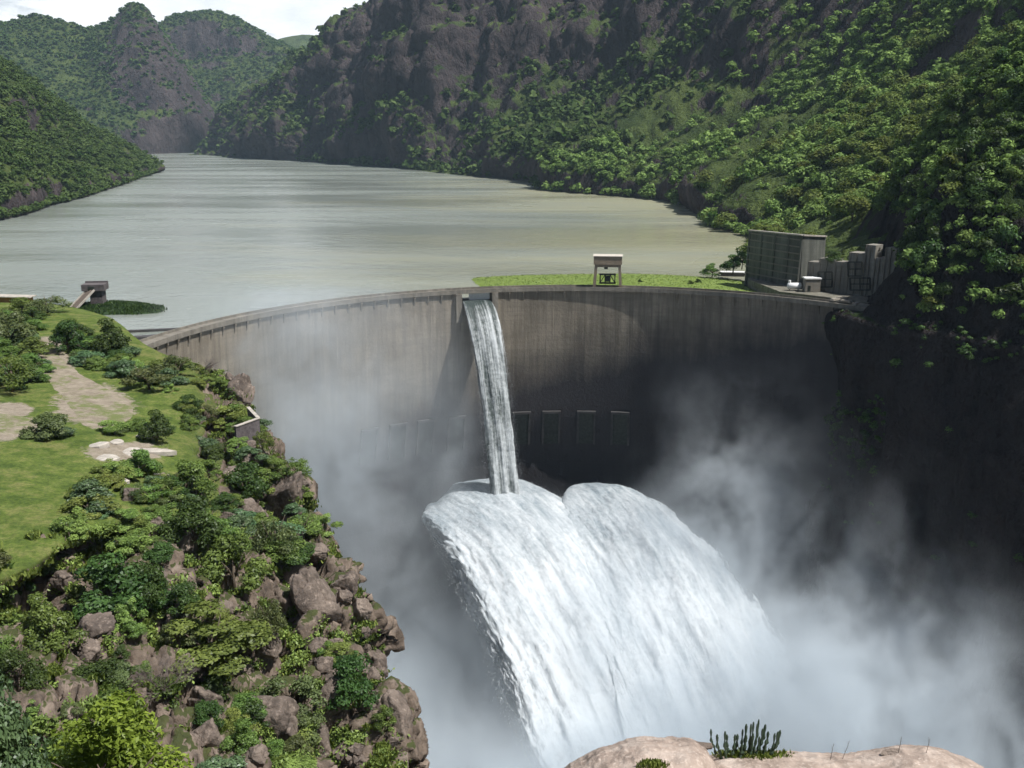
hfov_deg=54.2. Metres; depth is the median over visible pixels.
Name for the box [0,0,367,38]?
sky
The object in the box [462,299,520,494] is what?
waterfall
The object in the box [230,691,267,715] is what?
bush
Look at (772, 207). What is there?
tree
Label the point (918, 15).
tree
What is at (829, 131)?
tree
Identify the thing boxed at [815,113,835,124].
tree
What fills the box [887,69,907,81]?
tree
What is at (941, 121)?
tree
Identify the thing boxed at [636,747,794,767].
grass
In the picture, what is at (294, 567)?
boulder
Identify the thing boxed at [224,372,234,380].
boulder
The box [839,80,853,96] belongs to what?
tree
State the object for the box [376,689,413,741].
boulder
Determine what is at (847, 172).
tree
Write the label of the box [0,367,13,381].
bush
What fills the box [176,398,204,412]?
bush
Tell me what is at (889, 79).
tree
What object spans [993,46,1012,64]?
tree
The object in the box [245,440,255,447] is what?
boulder
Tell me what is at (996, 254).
tree
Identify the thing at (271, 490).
bush
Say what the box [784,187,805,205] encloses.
tree
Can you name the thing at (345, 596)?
boulder
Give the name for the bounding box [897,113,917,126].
tree
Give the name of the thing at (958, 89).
tree
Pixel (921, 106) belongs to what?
tree
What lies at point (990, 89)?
tree
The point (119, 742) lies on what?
bush
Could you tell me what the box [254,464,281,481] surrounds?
bush
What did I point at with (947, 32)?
tree
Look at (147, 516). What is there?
bush
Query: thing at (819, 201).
tree
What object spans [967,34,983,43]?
tree
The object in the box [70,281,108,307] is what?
tower
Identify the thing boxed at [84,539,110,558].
bush
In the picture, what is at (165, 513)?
bush
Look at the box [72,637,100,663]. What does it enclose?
boulder
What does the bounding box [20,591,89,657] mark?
tree
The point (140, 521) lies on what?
bush
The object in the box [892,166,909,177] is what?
tree
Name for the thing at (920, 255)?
tree
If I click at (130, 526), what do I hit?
bush
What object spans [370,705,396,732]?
bush
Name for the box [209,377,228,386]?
bush
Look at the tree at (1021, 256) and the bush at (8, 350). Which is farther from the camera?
the tree at (1021, 256)
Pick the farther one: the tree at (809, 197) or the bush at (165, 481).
the tree at (809, 197)
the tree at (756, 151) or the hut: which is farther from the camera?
the tree at (756, 151)
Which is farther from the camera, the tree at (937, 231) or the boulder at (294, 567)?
the tree at (937, 231)
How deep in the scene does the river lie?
433.22 m
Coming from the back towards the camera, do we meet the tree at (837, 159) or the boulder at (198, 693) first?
the tree at (837, 159)
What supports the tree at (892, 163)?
on the gorge wall at (905, 637)
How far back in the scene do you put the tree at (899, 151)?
618.46 m
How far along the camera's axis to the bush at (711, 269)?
505.51 m
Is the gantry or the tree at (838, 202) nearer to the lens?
the gantry
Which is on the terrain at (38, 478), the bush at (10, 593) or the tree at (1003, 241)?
the bush at (10, 593)
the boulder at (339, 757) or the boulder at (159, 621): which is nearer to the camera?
the boulder at (339, 757)
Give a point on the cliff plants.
(866, 416)
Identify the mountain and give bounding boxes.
[189,0,1023,260]
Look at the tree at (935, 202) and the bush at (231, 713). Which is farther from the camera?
the tree at (935, 202)
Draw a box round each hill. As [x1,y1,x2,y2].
[0,4,214,153]
[0,71,164,219]
[159,12,290,109]
[277,35,313,47]
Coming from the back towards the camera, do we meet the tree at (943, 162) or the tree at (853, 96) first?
the tree at (853, 96)
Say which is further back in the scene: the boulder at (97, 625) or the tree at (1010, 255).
the tree at (1010, 255)
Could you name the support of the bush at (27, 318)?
on the terrain at (38, 478)
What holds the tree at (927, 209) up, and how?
on the gorge wall at (905, 637)
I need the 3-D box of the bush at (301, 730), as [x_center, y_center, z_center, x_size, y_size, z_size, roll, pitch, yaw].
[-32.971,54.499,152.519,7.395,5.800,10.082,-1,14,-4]
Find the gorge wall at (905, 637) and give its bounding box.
[780,62,1023,767]
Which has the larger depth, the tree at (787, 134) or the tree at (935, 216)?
the tree at (787, 134)
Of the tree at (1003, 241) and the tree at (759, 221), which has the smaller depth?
the tree at (1003, 241)
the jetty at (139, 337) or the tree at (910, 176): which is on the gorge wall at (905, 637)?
the tree at (910, 176)
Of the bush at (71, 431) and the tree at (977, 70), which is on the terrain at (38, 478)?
the bush at (71, 431)
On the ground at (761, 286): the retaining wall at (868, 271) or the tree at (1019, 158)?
the retaining wall at (868, 271)
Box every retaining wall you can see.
[744,230,826,286]
[807,243,902,296]
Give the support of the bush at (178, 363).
on the terrain at (38, 478)
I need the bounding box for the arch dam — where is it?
[140,285,865,654]
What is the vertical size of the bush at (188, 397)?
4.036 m
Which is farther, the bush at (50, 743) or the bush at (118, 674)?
the bush at (118, 674)
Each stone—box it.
[697,742,712,749]
[881,748,899,754]
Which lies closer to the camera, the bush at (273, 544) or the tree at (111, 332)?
the bush at (273, 544)
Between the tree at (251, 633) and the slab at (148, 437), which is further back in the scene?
the slab at (148, 437)
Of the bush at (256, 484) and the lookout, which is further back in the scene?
the lookout
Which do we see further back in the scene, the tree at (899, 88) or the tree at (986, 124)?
the tree at (899, 88)
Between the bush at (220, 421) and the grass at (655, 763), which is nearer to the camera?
the grass at (655, 763)
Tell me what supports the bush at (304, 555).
on the terrain at (38, 478)
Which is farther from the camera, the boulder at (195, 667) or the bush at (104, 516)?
the bush at (104, 516)
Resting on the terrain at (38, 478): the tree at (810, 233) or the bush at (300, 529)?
the bush at (300, 529)
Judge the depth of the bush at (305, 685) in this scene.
154.76 m
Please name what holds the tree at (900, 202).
on the gorge wall at (905, 637)
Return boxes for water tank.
[787,280,801,289]
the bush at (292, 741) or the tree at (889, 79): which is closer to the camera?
the bush at (292, 741)
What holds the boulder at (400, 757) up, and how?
on the terrain at (38, 478)
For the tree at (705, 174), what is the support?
on the mountain
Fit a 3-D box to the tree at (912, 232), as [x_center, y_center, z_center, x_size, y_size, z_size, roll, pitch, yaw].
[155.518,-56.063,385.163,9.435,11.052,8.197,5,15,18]
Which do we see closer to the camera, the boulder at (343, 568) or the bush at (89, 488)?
the bush at (89, 488)
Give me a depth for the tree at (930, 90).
691.11 m
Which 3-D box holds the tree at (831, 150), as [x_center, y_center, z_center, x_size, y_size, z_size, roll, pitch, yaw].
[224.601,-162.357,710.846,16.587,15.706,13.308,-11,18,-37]
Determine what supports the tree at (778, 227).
on the mountain
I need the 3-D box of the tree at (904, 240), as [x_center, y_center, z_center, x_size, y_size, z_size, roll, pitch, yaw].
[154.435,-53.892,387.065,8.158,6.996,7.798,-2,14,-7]
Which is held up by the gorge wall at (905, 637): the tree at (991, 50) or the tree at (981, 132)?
the tree at (981, 132)
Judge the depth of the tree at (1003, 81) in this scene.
415.58 m
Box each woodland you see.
[0,1,295,138]
[0,55,164,217]
[193,0,769,187]
[532,0,1023,318]
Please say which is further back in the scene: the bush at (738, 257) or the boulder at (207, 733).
the bush at (738, 257)
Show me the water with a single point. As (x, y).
(185, 239)
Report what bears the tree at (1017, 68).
on the gorge wall at (905, 637)
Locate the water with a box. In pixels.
[0,152,748,335]
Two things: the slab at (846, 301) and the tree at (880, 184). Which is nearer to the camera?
the slab at (846, 301)
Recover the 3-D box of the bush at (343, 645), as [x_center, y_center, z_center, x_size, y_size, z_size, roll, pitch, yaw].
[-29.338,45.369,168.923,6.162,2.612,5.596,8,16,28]
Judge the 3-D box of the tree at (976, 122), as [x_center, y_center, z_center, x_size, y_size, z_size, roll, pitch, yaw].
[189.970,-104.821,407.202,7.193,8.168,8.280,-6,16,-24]
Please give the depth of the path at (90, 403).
260.37 m
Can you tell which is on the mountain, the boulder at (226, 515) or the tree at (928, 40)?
the tree at (928, 40)
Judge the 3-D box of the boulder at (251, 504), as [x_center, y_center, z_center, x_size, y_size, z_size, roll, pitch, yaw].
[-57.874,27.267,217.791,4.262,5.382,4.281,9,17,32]
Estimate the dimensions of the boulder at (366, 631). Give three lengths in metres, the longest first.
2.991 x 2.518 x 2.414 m
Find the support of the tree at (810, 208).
on the mountain
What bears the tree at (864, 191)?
on the mountain
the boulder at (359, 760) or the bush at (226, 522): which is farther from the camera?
the bush at (226, 522)
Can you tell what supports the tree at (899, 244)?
on the gorge wall at (905, 637)
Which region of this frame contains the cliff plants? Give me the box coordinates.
[820,310,1023,561]
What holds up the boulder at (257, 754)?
on the terrain at (38, 478)
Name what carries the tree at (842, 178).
on the mountain
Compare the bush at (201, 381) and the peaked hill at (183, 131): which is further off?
the peaked hill at (183, 131)
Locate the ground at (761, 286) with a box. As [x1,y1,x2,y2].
[748,278,868,303]
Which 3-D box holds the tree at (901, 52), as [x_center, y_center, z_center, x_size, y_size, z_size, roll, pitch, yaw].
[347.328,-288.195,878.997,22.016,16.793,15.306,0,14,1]
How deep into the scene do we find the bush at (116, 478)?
192.74 m
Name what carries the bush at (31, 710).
on the terrain at (38, 478)
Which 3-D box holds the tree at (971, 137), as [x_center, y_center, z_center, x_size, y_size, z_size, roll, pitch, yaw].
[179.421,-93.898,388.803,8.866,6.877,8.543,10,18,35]
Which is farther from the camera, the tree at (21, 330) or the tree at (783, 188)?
the tree at (783, 188)
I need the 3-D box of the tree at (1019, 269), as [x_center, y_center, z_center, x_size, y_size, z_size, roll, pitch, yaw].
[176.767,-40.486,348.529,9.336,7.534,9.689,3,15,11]
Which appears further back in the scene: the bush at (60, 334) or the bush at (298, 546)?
the bush at (60, 334)
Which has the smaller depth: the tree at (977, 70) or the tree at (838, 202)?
the tree at (977, 70)
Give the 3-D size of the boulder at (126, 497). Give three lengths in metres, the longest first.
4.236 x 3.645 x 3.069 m
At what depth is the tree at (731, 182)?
791.72 m
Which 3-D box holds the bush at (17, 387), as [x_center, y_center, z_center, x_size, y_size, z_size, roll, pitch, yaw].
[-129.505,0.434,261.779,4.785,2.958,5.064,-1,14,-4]
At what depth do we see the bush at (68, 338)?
309.52 m
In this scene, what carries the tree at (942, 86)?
on the mountain
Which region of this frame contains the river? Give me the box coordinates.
[386,634,853,767]
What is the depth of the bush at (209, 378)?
281.72 m
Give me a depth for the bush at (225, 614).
160.10 m
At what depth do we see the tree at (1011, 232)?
349.68 m
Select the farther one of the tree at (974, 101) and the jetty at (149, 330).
the tree at (974, 101)
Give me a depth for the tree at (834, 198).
575.82 m
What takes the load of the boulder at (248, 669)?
on the terrain at (38, 478)
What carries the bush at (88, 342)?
on the terrain at (38, 478)
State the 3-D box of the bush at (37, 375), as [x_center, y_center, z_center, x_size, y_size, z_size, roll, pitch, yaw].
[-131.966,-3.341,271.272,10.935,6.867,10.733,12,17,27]
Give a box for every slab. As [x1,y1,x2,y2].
[89,442,109,448]
[96,454,119,461]
[110,439,123,444]
[122,447,141,455]
[136,435,156,439]
[143,448,176,455]
[839,299,851,302]
[857,303,869,306]
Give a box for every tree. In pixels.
[0,310,38,351]
[0,354,37,391]
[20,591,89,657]
[72,550,160,623]
[86,317,131,354]
[131,559,169,607]
[155,494,223,547]
[157,598,275,676]
[196,534,272,596]
[251,516,298,558]
[695,169,713,182]
[702,207,717,217]
[714,211,738,231]
[720,175,744,192]
[735,243,747,256]
[750,145,767,157]
[753,219,767,227]
[761,216,785,227]
[762,217,787,230]
[763,136,784,151]
[763,199,784,215]
[767,143,782,154]
[769,189,791,204]
[772,223,791,231]
[774,185,796,199]
[783,132,796,142]
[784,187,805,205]
[784,211,799,228]
[793,214,812,222]
[796,160,810,168]
[798,202,830,220]
[799,192,824,208]
[801,231,817,234]
[803,188,817,198]
[804,189,823,195]
[804,197,828,206]
[805,113,822,126]
[806,129,821,142]
[808,145,825,164]
[808,148,827,164]
[809,122,823,135]
[811,143,827,152]
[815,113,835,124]
[817,144,837,160]
[821,108,831,113]
[821,120,842,133]
[823,127,836,143]
[823,129,848,143]
[823,192,841,203]
[825,199,836,211]
[828,155,845,168]
[830,192,848,203]
[831,193,853,216]
[835,98,852,107]
[835,166,847,176]
[835,173,858,191]
[836,141,854,153]
[836,176,859,193]
[837,112,856,121]
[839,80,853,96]
[840,153,860,168]
[841,134,861,152]
[842,169,855,176]
[842,188,858,194]
[842,195,865,221]
[844,92,863,102]
[845,114,865,122]
[847,103,861,113]
[848,168,864,184]
[848,191,868,200]
[849,197,870,219]
[850,169,875,184]
[852,188,871,198]
[853,120,872,131]
[853,131,869,139]
[855,84,878,98]
[857,102,878,116]
[858,140,884,160]
[860,147,884,160]
[861,113,883,127]
[863,173,884,187]
[874,135,895,152]
[874,155,892,172]
[875,178,889,191]
[876,91,900,103]
[877,74,895,87]
[880,143,893,155]
[881,92,902,106]
[882,180,894,192]
[883,99,906,112]
[885,35,901,50]
[885,38,902,49]
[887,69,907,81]
[887,123,907,136]
[887,146,907,156]
[887,185,899,200]
[888,75,911,88]
[888,100,908,114]
[888,155,899,170]
[888,169,900,184]
[890,83,905,93]
[891,106,914,124]
[891,124,922,147]
[891,238,912,251]
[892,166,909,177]
[894,47,911,57]
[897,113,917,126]
[897,200,909,212]
[900,43,915,49]
[900,173,914,186]
[900,179,918,195]
[902,237,919,247]
[903,80,919,87]
[904,35,922,43]
[904,224,925,242]
[906,98,921,112]
[907,10,927,23]
[908,83,929,97]
[909,147,926,159]
[909,173,926,184]
[909,202,925,221]
[909,247,927,266]
[910,74,932,81]
[911,40,921,53]
[914,27,931,36]
[914,98,934,114]
[914,108,935,127]
[916,238,944,258]
[920,35,940,53]
[920,93,931,102]
[921,198,933,217]
[921,294,945,309]
[923,198,940,223]
[924,83,942,94]
[925,225,942,241]
[926,95,940,111]
[927,209,942,225]
[928,117,939,130]
[931,83,948,95]
[931,160,946,167]
[933,280,953,303]
[934,27,954,44]
[936,154,962,169]
[937,115,956,127]
[938,96,954,107]
[938,181,964,197]
[939,152,964,168]
[941,81,959,92]
[943,86,969,99]
[943,113,964,127]
[944,73,963,85]
[944,170,966,184]
[945,0,956,9]
[945,91,968,109]
[947,53,972,67]
[949,138,980,162]
[953,114,968,125]
[954,127,977,140]
[955,99,971,113]
[955,229,975,250]
[959,73,970,76]
[959,163,980,174]
[962,134,980,144]
[963,39,978,50]
[963,171,983,186]
[964,104,983,121]
[964,112,976,124]
[964,160,986,172]
[965,47,986,60]
[965,77,976,87]
[965,182,991,198]
[966,97,983,108]
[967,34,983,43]
[968,64,980,73]
[968,116,984,130]
[970,66,988,77]
[970,200,985,216]
[971,109,990,119]
[972,78,990,87]
[973,54,993,68]
[973,235,1001,253]
[974,231,986,240]
[975,190,996,201]
[976,40,990,47]
[977,70,995,84]
[978,127,987,137]
[979,35,1000,48]
[979,118,998,129]
[981,225,1004,243]
[982,106,1002,117]
[982,245,1006,268]
[983,56,999,69]
[983,98,997,116]
[984,44,1001,55]
[984,82,1004,98]
[985,126,1007,143]
[986,180,1010,197]
[989,111,1015,131]
[990,31,1003,44]
[990,98,1016,113]
[991,257,1008,271]
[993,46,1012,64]
[993,87,1013,101]
[994,234,1010,246]
[994,282,1023,300]
[995,71,1019,87]
[996,70,1016,87]
[997,21,1020,39]
[997,224,1023,250]
[998,87,1023,103]
[1000,165,1023,184]
[1002,253,1017,260]
[1003,103,1023,117]
[1003,255,1017,269]
[1008,258,1023,276]
[1009,254,1023,272]
[1010,152,1023,169]
[1011,67,1022,76]
[1011,257,1023,275]
[1014,161,1023,169]
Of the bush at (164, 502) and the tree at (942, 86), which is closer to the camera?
the bush at (164, 502)
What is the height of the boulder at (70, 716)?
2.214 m
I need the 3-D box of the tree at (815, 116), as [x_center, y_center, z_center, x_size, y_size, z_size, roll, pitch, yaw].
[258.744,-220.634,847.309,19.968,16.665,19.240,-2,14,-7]
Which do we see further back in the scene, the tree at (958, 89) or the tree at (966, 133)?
the tree at (958, 89)
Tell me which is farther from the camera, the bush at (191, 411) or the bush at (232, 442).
the bush at (191, 411)
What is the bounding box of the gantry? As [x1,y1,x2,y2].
[593,254,622,286]
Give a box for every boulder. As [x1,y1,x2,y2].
[49,569,74,591]
[57,706,78,722]
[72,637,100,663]
[77,611,115,640]
[122,488,141,501]
[144,515,166,536]
[152,617,165,626]
[175,529,200,553]
[177,653,198,673]
[187,685,224,707]
[189,490,205,498]
[189,717,221,747]
[201,661,219,670]
[210,600,233,615]
[219,511,235,523]
[222,465,240,487]
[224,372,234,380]
[227,373,254,405]
[238,498,257,512]
[240,663,253,675]
[241,453,253,462]
[241,645,251,654]
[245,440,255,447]
[245,744,268,767]
[250,695,300,749]
[254,632,281,658]
[255,506,268,518]
[263,506,275,516]
[266,471,305,520]
[283,565,305,583]
[286,565,298,575]
[289,567,341,624]
[303,478,311,491]
[308,637,328,655]
[310,542,329,561]
[313,656,332,673]
[314,723,332,757]
[317,676,350,714]
[323,673,335,683]
[329,638,342,643]
[330,571,358,596]
[332,741,348,762]
[337,589,352,605]
[338,565,346,571]
[344,752,352,764]
[347,742,365,755]
[349,755,357,767]
[350,597,372,622]
[352,625,370,638]
[354,755,365,765]
[355,662,370,675]
[362,703,375,712]
[364,644,370,652]
[366,646,388,677]
[367,666,384,680]
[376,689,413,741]
[387,734,400,747]
[391,751,408,767]
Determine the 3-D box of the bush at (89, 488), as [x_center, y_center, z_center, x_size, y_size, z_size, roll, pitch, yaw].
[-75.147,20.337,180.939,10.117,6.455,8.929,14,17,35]
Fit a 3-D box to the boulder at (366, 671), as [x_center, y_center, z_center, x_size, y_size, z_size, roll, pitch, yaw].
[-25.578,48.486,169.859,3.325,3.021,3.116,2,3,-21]
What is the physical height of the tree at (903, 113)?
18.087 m
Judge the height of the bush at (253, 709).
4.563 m
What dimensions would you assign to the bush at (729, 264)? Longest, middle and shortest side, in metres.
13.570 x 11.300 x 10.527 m
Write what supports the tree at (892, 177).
on the gorge wall at (905, 637)
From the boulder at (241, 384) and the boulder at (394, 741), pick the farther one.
the boulder at (241, 384)
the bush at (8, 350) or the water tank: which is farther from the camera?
the water tank
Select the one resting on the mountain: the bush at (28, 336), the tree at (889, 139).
the tree at (889, 139)
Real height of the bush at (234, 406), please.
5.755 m
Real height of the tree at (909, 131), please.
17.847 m
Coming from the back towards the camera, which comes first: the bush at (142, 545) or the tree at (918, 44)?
the tree at (918, 44)
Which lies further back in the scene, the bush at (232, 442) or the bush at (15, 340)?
the bush at (15, 340)
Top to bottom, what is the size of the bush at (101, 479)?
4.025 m
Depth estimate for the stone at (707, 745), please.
16.50 m
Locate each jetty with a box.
[128,328,175,332]
[134,334,155,339]
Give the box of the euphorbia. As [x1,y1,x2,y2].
[710,719,780,758]
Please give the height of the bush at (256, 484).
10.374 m
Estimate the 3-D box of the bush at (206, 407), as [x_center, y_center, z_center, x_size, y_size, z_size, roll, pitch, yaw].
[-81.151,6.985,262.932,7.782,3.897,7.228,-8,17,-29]
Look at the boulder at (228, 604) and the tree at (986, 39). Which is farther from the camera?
the tree at (986, 39)
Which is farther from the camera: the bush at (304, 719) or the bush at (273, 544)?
the bush at (273, 544)
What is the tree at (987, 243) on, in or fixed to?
on the gorge wall at (905, 637)
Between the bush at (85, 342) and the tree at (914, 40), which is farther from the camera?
the tree at (914, 40)
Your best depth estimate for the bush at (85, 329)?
333.24 m
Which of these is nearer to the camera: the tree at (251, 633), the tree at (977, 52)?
the tree at (251, 633)
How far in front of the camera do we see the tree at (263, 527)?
195.49 m
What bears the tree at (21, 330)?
on the terrain at (38, 478)
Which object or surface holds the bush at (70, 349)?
on the terrain at (38, 478)
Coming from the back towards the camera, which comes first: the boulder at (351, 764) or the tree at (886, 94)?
the tree at (886, 94)
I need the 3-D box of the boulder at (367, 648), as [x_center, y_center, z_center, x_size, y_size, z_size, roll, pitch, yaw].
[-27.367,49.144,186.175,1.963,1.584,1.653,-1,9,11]
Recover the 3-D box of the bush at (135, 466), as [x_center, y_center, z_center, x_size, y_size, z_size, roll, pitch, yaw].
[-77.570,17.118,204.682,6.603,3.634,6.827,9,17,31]
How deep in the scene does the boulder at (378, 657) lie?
187.87 m
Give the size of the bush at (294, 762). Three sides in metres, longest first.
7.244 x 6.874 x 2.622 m
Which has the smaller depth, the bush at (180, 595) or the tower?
the bush at (180, 595)
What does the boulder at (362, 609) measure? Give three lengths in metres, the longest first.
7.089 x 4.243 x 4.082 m
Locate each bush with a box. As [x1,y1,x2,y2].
[0,297,35,311]
[0,338,21,355]
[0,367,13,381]
[0,552,12,567]
[0,588,16,601]
[0,634,16,653]
[0,648,49,694]
[0,669,51,767]
[1,309,13,316]
[3,358,44,381]
[4,336,19,345]
[6,337,54,356]
[6,380,27,390]
[14,314,33,326]
[16,330,40,342]
[16,615,34,631]
[18,411,68,440]
[18,580,35,595]
[19,353,56,371]
[19,357,51,366]
[21,699,40,718]
[23,367,51,381]
[24,307,46,318]
[25,294,73,312]
[25,318,49,329]
[39,566,50,577]
[40,423,76,436]
[44,686,194,767]
[44,734,77,767]
[47,552,57,572]
[48,319,83,352]
[49,506,101,540]
[51,323,95,335]
[56,493,121,519]
[58,702,85,719]
[60,584,85,605]
[62,332,87,347]
[64,475,112,498]
[65,478,116,513]
[66,344,82,351]
[67,350,108,366]
[70,338,113,355]
[70,656,140,689]
[72,354,93,366]
[74,336,93,349]
[82,356,105,368]
[84,503,118,518]
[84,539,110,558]
[85,355,108,370]
[86,468,124,489]
[89,458,117,473]
[93,420,131,433]
[95,461,142,478]
[98,461,140,483]
[101,473,127,488]
[102,359,137,377]
[103,353,144,368]
[103,426,126,434]
[104,661,132,686]
[105,349,124,361]
[105,525,152,555]
[106,344,141,355]
[107,465,132,472]
[107,521,156,541]
[108,355,144,374]
[111,643,130,663]
[113,508,140,519]
[114,596,148,631]
[117,512,147,529]
[117,527,159,555]
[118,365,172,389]
[118,458,146,475]
[118,648,200,704]
[119,620,147,637]
[120,482,145,498]
[122,418,146,430]
[123,448,163,477]
[123,539,150,553]
[128,488,148,503]
[132,365,163,382]
[132,660,154,680]
[133,492,156,502]
[136,409,172,441]
[137,359,179,380]
[140,504,158,514]
[141,484,175,502]
[141,512,163,530]
[141,541,174,564]
[142,465,168,476]
[143,475,163,487]
[146,477,185,503]
[149,580,174,611]
[150,501,182,528]
[151,368,190,385]
[153,422,175,433]
[155,492,179,508]
[157,622,199,647]
[161,354,199,374]
[161,384,180,393]
[161,474,190,501]
[166,580,203,615]
[171,394,203,409]
[172,492,198,508]
[173,459,217,497]
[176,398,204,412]
[178,414,206,430]
[181,407,202,418]
[188,376,206,385]
[192,508,236,541]
[192,699,226,727]
[194,754,247,767]
[196,435,219,448]
[197,376,215,385]
[198,403,220,415]
[199,352,218,369]
[200,442,233,461]
[200,459,222,477]
[202,674,230,699]
[203,608,234,623]
[206,405,247,424]
[208,491,239,511]
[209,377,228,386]
[209,413,227,428]
[211,520,244,539]
[214,514,257,543]
[219,716,260,755]
[220,403,246,422]
[222,707,261,732]
[224,388,236,397]
[224,461,271,498]
[224,491,245,508]
[225,422,239,431]
[226,436,248,453]
[226,458,242,467]
[227,415,267,433]
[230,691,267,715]
[231,508,260,527]
[234,446,268,460]
[236,573,248,588]
[240,700,270,727]
[250,598,287,633]
[252,431,275,452]
[253,511,279,526]
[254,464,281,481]
[257,460,278,470]
[257,668,327,709]
[258,475,275,493]
[259,455,286,473]
[260,418,272,432]
[263,532,313,562]
[266,736,286,756]
[268,520,306,535]
[270,748,283,759]
[272,535,315,568]
[274,556,290,573]
[276,538,308,554]
[276,734,314,756]
[277,457,312,477]
[281,502,307,518]
[284,755,318,767]
[286,512,323,538]
[288,485,314,500]
[296,703,326,746]
[297,728,321,759]
[308,513,343,536]
[316,640,337,657]
[323,641,359,661]
[325,650,379,718]
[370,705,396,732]
[699,263,722,277]
[719,254,741,274]
[733,251,746,269]
[748,224,778,231]
[826,249,842,261]
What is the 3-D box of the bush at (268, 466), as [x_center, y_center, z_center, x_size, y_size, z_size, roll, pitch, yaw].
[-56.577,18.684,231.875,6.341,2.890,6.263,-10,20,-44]
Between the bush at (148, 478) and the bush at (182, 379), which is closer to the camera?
the bush at (148, 478)
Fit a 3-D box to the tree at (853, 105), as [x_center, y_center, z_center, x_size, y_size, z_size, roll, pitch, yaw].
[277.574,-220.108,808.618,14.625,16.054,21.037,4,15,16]
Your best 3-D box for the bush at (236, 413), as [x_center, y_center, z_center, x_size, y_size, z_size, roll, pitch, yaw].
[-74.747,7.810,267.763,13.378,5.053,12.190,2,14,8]
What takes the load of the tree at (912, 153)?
on the gorge wall at (905, 637)
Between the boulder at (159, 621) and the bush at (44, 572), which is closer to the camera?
the boulder at (159, 621)
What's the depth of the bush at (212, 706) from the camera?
139.89 m
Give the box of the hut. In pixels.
[802,277,821,291]
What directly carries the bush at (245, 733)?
on the terrain at (38, 478)
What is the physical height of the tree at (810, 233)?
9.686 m
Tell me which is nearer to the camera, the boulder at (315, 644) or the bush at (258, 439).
the boulder at (315, 644)
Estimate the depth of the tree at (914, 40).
880.40 m
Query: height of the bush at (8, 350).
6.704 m
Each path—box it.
[0,411,35,435]
[37,338,132,428]
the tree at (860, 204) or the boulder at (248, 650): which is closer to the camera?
the boulder at (248, 650)
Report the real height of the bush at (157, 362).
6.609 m
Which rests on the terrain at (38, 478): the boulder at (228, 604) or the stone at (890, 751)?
the boulder at (228, 604)
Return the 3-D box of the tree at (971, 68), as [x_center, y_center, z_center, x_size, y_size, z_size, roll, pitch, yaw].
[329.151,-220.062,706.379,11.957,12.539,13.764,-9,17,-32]
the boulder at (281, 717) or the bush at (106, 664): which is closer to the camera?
the bush at (106, 664)
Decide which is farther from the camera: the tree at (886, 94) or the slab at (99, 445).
the tree at (886, 94)
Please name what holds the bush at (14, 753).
on the slope
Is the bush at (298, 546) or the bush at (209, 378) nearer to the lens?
the bush at (298, 546)
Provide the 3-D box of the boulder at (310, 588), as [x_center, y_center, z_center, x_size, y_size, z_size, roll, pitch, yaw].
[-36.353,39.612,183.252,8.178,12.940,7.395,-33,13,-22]
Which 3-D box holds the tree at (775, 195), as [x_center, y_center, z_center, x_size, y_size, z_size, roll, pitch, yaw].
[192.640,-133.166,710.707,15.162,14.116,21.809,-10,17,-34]
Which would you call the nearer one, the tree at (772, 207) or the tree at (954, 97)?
the tree at (954, 97)
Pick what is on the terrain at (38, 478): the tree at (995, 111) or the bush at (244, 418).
the bush at (244, 418)
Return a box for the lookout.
[234,406,260,448]
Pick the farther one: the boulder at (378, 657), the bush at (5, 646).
the boulder at (378, 657)
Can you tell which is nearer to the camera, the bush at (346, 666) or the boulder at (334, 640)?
the bush at (346, 666)
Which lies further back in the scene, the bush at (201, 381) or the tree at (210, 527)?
the bush at (201, 381)
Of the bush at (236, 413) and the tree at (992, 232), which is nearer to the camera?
the bush at (236, 413)
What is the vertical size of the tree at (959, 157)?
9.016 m
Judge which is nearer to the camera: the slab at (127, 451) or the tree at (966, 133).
the slab at (127, 451)
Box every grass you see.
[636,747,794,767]
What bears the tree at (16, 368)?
on the terrain at (38, 478)
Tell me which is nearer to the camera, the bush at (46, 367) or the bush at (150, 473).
the bush at (150, 473)
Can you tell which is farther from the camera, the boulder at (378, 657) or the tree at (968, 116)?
the tree at (968, 116)
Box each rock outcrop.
[564,736,715,767]
[710,744,983,767]
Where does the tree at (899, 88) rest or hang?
on the mountain
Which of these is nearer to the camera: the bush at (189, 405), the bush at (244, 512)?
the bush at (244, 512)
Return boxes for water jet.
[422,478,640,767]
[562,480,848,754]
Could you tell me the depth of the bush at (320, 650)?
169.58 m
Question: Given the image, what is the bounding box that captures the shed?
[0,294,35,302]
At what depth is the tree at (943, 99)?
451.42 m
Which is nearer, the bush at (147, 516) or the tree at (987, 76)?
the bush at (147, 516)
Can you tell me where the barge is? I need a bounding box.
[720,271,744,276]
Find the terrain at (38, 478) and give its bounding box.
[0,302,429,767]
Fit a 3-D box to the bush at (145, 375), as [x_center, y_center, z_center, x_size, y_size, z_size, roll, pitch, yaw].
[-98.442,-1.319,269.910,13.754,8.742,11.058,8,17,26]
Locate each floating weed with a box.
[66,300,166,314]
[472,273,756,291]
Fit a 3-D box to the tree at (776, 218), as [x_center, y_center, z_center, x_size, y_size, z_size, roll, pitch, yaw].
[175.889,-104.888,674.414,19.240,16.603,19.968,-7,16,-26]
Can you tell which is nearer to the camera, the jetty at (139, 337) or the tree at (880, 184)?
the jetty at (139, 337)
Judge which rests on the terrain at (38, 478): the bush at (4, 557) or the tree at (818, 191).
the bush at (4, 557)

